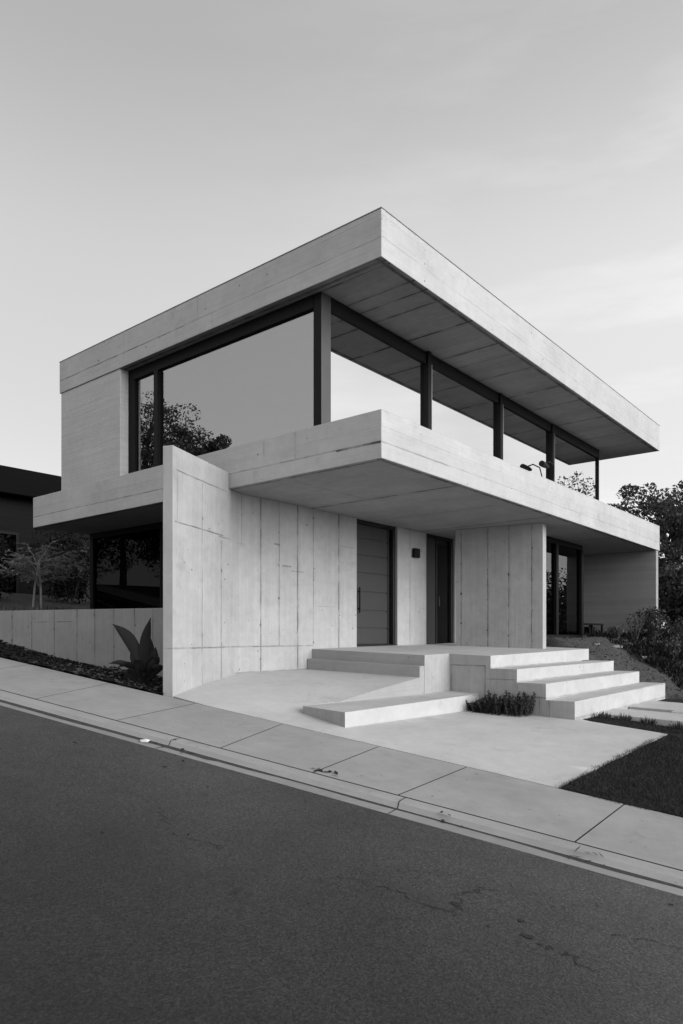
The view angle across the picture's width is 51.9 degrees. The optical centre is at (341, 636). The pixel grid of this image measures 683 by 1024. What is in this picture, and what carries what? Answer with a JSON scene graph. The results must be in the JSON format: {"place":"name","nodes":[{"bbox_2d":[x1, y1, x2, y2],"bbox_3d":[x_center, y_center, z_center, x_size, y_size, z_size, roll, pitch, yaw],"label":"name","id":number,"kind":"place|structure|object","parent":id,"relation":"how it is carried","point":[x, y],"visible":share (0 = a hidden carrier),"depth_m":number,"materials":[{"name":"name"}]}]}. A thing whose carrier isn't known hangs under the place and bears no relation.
{"place":"outdoors","nodes":[
{"label":"outdoors","id":0,"kind":"place"},
{"bbox_2d":[0,592,89,609],"bbox_3d":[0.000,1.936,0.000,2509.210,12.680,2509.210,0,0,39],"label":"ground","id":1,"kind":"structure","parent":0,"point":[19,599],"depth_m":24.10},
{"bbox_2d":[0,465,89,598],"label":"dark house","id":2,"kind":"structure","parent":1,"relation":"on","point":[20,489],"depth_m":26.91,"materials":[{"name":"metal"}]},
{"bbox_2d":[0,531,18,592],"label":"window","id":3,"kind":"structure","parent":2,"relation":"in","point":[14,535],"depth_m":26.73,"materials":[{"name":"glass"}]},
{"bbox_2d":[50,537,89,598],"bbox_3d":[-10.851,-2.700,28.795,0.100,2.600,2.300,0,0,39],"label":"window","id":4,"kind":"structure","parent":2,"relation":"in","point":[84,546],"depth_m":28.72,"materials":[{"name":"glass"}]},
{"bbox_2d":[0,608,162,677],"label":"retaining wall","id":5,"kind":"structure","parent":1,"relation":"on","point":[90,636],"depth_m":13.51,"materials":[{"name":"concrete"}]},
{"bbox_2d":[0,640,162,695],"bbox_3d":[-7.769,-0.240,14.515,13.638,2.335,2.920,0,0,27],"label":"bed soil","id":6,"kind":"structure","parent":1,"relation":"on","point":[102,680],"depth_m":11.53,"materials":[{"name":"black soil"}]},
{"bbox_2d":[0,639,162,692],"bbox_3d":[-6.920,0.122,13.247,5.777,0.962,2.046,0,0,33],"label":"bark mulch","id":7,"kind":"object","parent":6,"relation":"on","point":[37,653],"visible":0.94,"depth_m":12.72,"materials":[{"name":"black plant"}]},
{"bbox_2d":[25,660,162,692],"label":"bed stones","id":8,"kind":"object","parent":7,"relation":"on","point":[79,668],"visible":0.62,"depth_m":11.47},
{"bbox_2d":[109,618,162,683],"bbox_3d":[-3.205,0.278,11.108,0.904,1.180,0.601,0,0,16],"label":"broad leaved plant","id":9,"kind":"object","parent":7,"relation":"on","point":[143,665],"visible":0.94,"depth_m":11.04,"materials":[{"name":"black plant"}]},
{"bbox_2d":[173,669,419,731],"bbox_3d":[-0.603,1.131,11.277,3.336,0.992,3.835,0,0,39],"label":"landing","id":10,"kind":"object","parent":1,"relation":"on","point":[284,697],"visible":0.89,"depth_m":11.20,"materials":[{"name":"concrete"}]},
{"bbox_2d":[33,206,659,697],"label":"concrete house","id":11,"kind":"structure","parent":1,"relation":"on","point":[289,460],"depth_m":13.45,"materials":[{"name":"concrete"}]},
{"bbox_2d":[90,522,162,608],"bbox_3d":[-3.843,-1.486,15.472,6.090,2.131,0.120,0,0,39],"label":"lower window","id":12,"kind":"structure","parent":11,"relation":"in","point":[126,564],"depth_m":16.43,"materials":[{"name":"glass"}]},
{"bbox_2d":[128,295,313,473],"bbox_3d":[-2.355,-4.345,12.766,5.075,2.166,0.170,0,0,39],"label":"side window","id":13,"kind":"structure","parent":11,"relation":"in","point":[253,380],"depth_m":12.47,"materials":[{"name":"glass"}]},
{"bbox_2d":[357,519,394,646],"bbox_3d":[0.725,-1.125,15.702,0.175,2.850,1.519,0,0,39],"label":"front door","id":14,"kind":"structure","parent":11,"relation":"in","point":[375,541],"depth_m":15.70,"materials":[{"name":"wood"}]},
{"bbox_2d":[412,548,419,557],"bbox_3d":[1.779,-2.000,16.727,0.099,0.220,0.220,0,0,39],"label":"wall lamp","id":15,"kind":"object","parent":11,"relation":"attached to","point":[415,552],"visible":1,"depth_m":16.66,"materials":[{"name":"black metal"}]},
{"bbox_2d":[426,534,452,643],"bbox_3d":[2.424,-1.125,17.776,0.165,2.850,1.357,0,0,39],"label":"glazed door","id":16,"kind":"structure","parent":11,"relation":"in","point":[439,550],"depth_m":17.87,"materials":[{"name":"metal"}]},
{"bbox_2d":[331,297,598,499],"bbox_3d":[3.653,-4.376,15.929,0.210,2.228,12.165,0,0,39],"label":"front window","id":17,"kind":"structure","parent":11,"relation":"in","point":[373,368],"depth_m":13.82,"materials":[{"name":"glass"}]},
{"bbox_2d":[539,461,553,480],"bbox_3d":[5.126,-3.823,17.374,0.148,1.106,1.001,0,0,34],"label":"flood lamp","id":18,"kind":"object","parent":11,"relation":"on","point":[543,464],"visible":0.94,"depth_m":17.09,"materials":[{"name":"black metal"}]},
{"bbox_2d":[546,536,583,637],"bbox_3d":[5.909,-1.266,18.665,0.160,2.571,2.500,0,0,39],"label":"garden window","id":19,"kind":"structure","parent":11,"relation":"in","point":[564,559],"depth_m":18.71,"materials":[{"name":"glass"}]},
{"bbox_2d":[607,480,682,623],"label":"leafy tree","id":20,"kind":"object","parent":1,"relation":"on","point":[670,522],"visible":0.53,"depth_m":33.74,"materials":[{"name":"black plant"}]},
{"bbox_2d":[0,705,682,1023],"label":"road","id":21,"kind":"structure","parent":0,"point":[140,884],"depth_m":4.21,"materials":[{"name":"grey asphalt"}]},
{"bbox_2d":[0,690,682,895],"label":"kerb","id":22,"kind":"structure","parent":21,"relation":"on","point":[637,866],"depth_m":6.58,"materials":[{"name":"concrete"}]},
{"bbox_2d":[0,699,682,888],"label":"gutter dirt","id":23,"kind":"structure","parent":22,"relation":"on","point":[255,770],"depth_m":6.96,"materials":[{"name":"soil"}]},
{"bbox_2d":[567,846,604,865],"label":"leaf litter","id":24,"kind":"object","parent":23,"relation":"on","point":[587,852],"visible":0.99,"depth_m":5.77,"materials":[{"name":"plant"}]},
{"bbox_2d":[0,658,682,869],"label":"sidewalk","id":25,"kind":"structure","parent":0,"point":[644,834],"depth_m":7.72,"materials":[{"name":"concrete"}]},
{"bbox_2d":[313,768,337,774],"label":"leaf litter","id":26,"kind":"object","parent":25,"relation":"on","point":[335,772],"visible":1,"depth_m":7.27,"materials":[{"name":"grey plant"}]},
{"bbox_2d":[0,0,682,624],"label":"sky","id":27,"kind":"structure","parent":0,"point":[155,154],"materials":[{"name":"grey"}]},
{"bbox_2d":[319,710,666,787],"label":"forecourt","id":28,"kind":"structure","parent":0,"point":[548,751],"depth_m":9.42,"materials":[{"name":"concrete"}]},
{"bbox_2d":[303,691,478,727],"bbox_3d":[0.889,1.333,11.261,1.030,0.735,3.905,0,0,39],"label":"step","id":29,"kind":"object","parent":28,"relation":"on","point":[360,712],"visible":0.5,"depth_m":10.56,"materials":[{"name":"concrete"}]},
{"bbox_2d":[308,643,664,719],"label":"entrance stairs","id":30,"kind":"structure","parent":28,"relation":"on","point":[564,683],"depth_m":12.83,"materials":[{"name":"concrete"}]},
{"bbox_2d":[466,690,535,716],"bbox_3d":[2.713,1.122,11.924,1.174,0.424,0.719,0,0,39],"label":"shrub","id":31,"kind":"object","parent":28,"relation":"on","point":[487,704],"visible":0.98,"depth_m":11.81,"materials":[{"name":"black plant"}]},
{"bbox_2d":[546,627,682,699],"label":"mound","id":32,"kind":"object","parent":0,"point":[605,643],"visible":0.27,"depth_m":16.76,"materials":[{"name":"soil"}]},
{"bbox_2d":[584,623,603,634],"bbox_3d":[7.172,-0.185,20.578,0.420,0.430,1.800,0,0,39],"label":"garden bench","id":33,"kind":"object","parent":32,"relation":"on","point":[587,629],"visible":0.41,"depth_m":20.61,"materials":[{"name":"black metal"}]},
{"bbox_2d":[546,636,680,696],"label":"mulch chips","id":34,"kind":"object","parent":32,"relation":"on","point":[618,655],"visible":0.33,"depth_m":16.84,"materials":[{"name":"wood"}]},
{"bbox_2d":[607,624,627,638],"bbox_3d":[7.424,-0.116,18.871,0.523,0.506,0.534,0,0,19],"label":"garden shrub","id":35,"kind":"object","parent":32,"relation":"on","point":[616,630],"visible":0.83,"depth_m":18.80,"materials":[{"name":"grey plant"}]},
{"bbox_2d":[586,627,682,688],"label":"bank cover","id":36,"kind":"object","parent":32,"relation":"on","point":[663,664],"visible":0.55,"depth_m":18.02,"materials":[{"name":"black plant"}]},
{"bbox_2d":[621,611,650,641],"bbox_3d":[7.949,-0.230,19.078,0.668,0.948,0.629,0,0,-23],"label":"garden shrub","id":37,"kind":"object","parent":32,"relation":"on","point":[637,630],"visible":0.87,"depth_m":19.02,"materials":[{"name":"grey plant"}]},
{"bbox_2d":[634,606,670,642],"bbox_3d":[8.736,-0.301,19.620,0.971,1.167,0.989,0,0,39],"label":"garden shrub","id":38,"kind":"object","parent":32,"relation":"on","point":[653,620],"visible":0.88,"depth_m":19.50,"materials":[{"name":"grey plant"}]},
{"bbox_2d":[647,639,682,657],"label":"garden shrub","id":39,"kind":"object","parent":32,"relation":"on","point":[666,646],"visible":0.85,"depth_m":18.52,"materials":[{"name":"grey plant"}]},
{"bbox_2d":[658,562,682,628],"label":"dark shrub","id":40,"kind":"object","parent":32,"relation":"on","point":[670,593],"visible":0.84,"depth_m":27.65,"materials":[{"name":"black plant"}]},
{"bbox_2d":[658,545,682,625],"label":"dark shrub","id":41,"kind":"object","parent":32,"relation":"on","point":[670,562],"visible":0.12,"depth_m":32.28,"materials":[{"name":"black plant"}]},
{"bbox_2d":[662,634,682,654],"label":"garden shrub","id":42,"kind":"object","parent":32,"relation":"on","point":[677,639],"visible":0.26,"depth_m":19.09,"materials":[{"name":"black plant"}]},
{"bbox_2d":[664,616,682,639],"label":"garden shrub","id":43,"kind":"object","parent":32,"relation":"on","point":[678,632],"visible":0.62,"depth_m":20.19,"materials":[{"name":"grey plant"}]},
{"bbox_2d":[555,716,682,817],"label":"lawn","id":44,"kind":"structure","parent":0,"point":[634,802],"depth_m":8.23,"materials":[{"name":"plant"}]},
{"bbox_2d":[593,711,610,718],"bbox_3d":[4.438,1.320,11.960,0.283,0.162,0.280,0,0,9],"label":"grass tuft","id":45,"kind":"object","parent":44,"relation":"on","point":[603,715],"visible":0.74,"depth_m":11.90,"materials":[{"name":"grey plant"}]},
{"bbox_2d":[614,714,631,720],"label":"grass tuft","id":46,"kind":"object","parent":44,"relation":"on","point":[625,718],"visible":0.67,"depth_m":11.81,"materials":[{"name":"grey plant"}]},
{"bbox_2d":[600,708,682,727],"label":"paving slab","id":47,"kind":"structure","parent":44,"relation":"on","point":[667,718],"depth_m":12.08,"materials":[{"name":"concrete"}]},
{"bbox_2d":[639,717,657,724],"bbox_3d":[5.089,1.375,11.607,0.265,0.178,0.288,0,0,-8],"label":"grass tuft","id":48,"kind":"object","parent":44,"relation":"on","point":[652,721],"visible":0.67,"depth_m":11.60,"materials":[{"name":"grey plant"}]},
{"bbox_2d":[659,699,682,702],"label":"planting soil","id":49,"kind":"structure","parent":44,"relation":"on","point":[673,700],"depth_m":15.01,"materials":[{"name":"soil"}]},
{"bbox_2d":[629,701,682,712],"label":"paving slab","id":50,"kind":"structure","parent":49,"relation":"on","point":[661,706],"depth_m":13.52,"materials":[{"name":"concrete"}]},
{"bbox_2d":[668,721,682,729],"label":"grass tuft","id":51,"kind":"object","parent":44,"relation":"on","point":[677,725],"visible":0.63,"depth_m":11.35,"materials":[{"name":"grey plant"}]},
{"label":"upper bed","id":52,"kind":"structure","parent":0,"visible":0},
{"bbox_2d":[0,534,22,598],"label":"dark bush","id":53,"kind":"object","parent":52,"relation":"on","point":[2,553],"visible":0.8,"depth_m":21.92,"materials":[{"name":"black plant"}]},
{"bbox_2d":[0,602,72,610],"bbox_3d":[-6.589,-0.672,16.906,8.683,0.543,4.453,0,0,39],"label":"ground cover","id":54,"kind":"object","parent":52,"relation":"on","point":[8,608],"visible":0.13,"depth_m":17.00,"materials":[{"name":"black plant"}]},
{"bbox_2d":[0,539,86,607],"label":"feathery tree","id":55,"kind":"object","parent":52,"relation":"on","point":[39,573],"visible":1,"depth_m":18.10,"materials":[{"name":"grey plant"}]},
{"bbox_2d":[21,528,89,603],"bbox_3d":[-9.770,-2.597,24.876,2.543,3.734,3.165,0,0,39],"label":"dark bush","id":56,"kind":"object","parent":52,"relation":"on","point":[64,583],"visible":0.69,"depth_m":24.64,"materials":[{"name":"black plant"}]}
]}

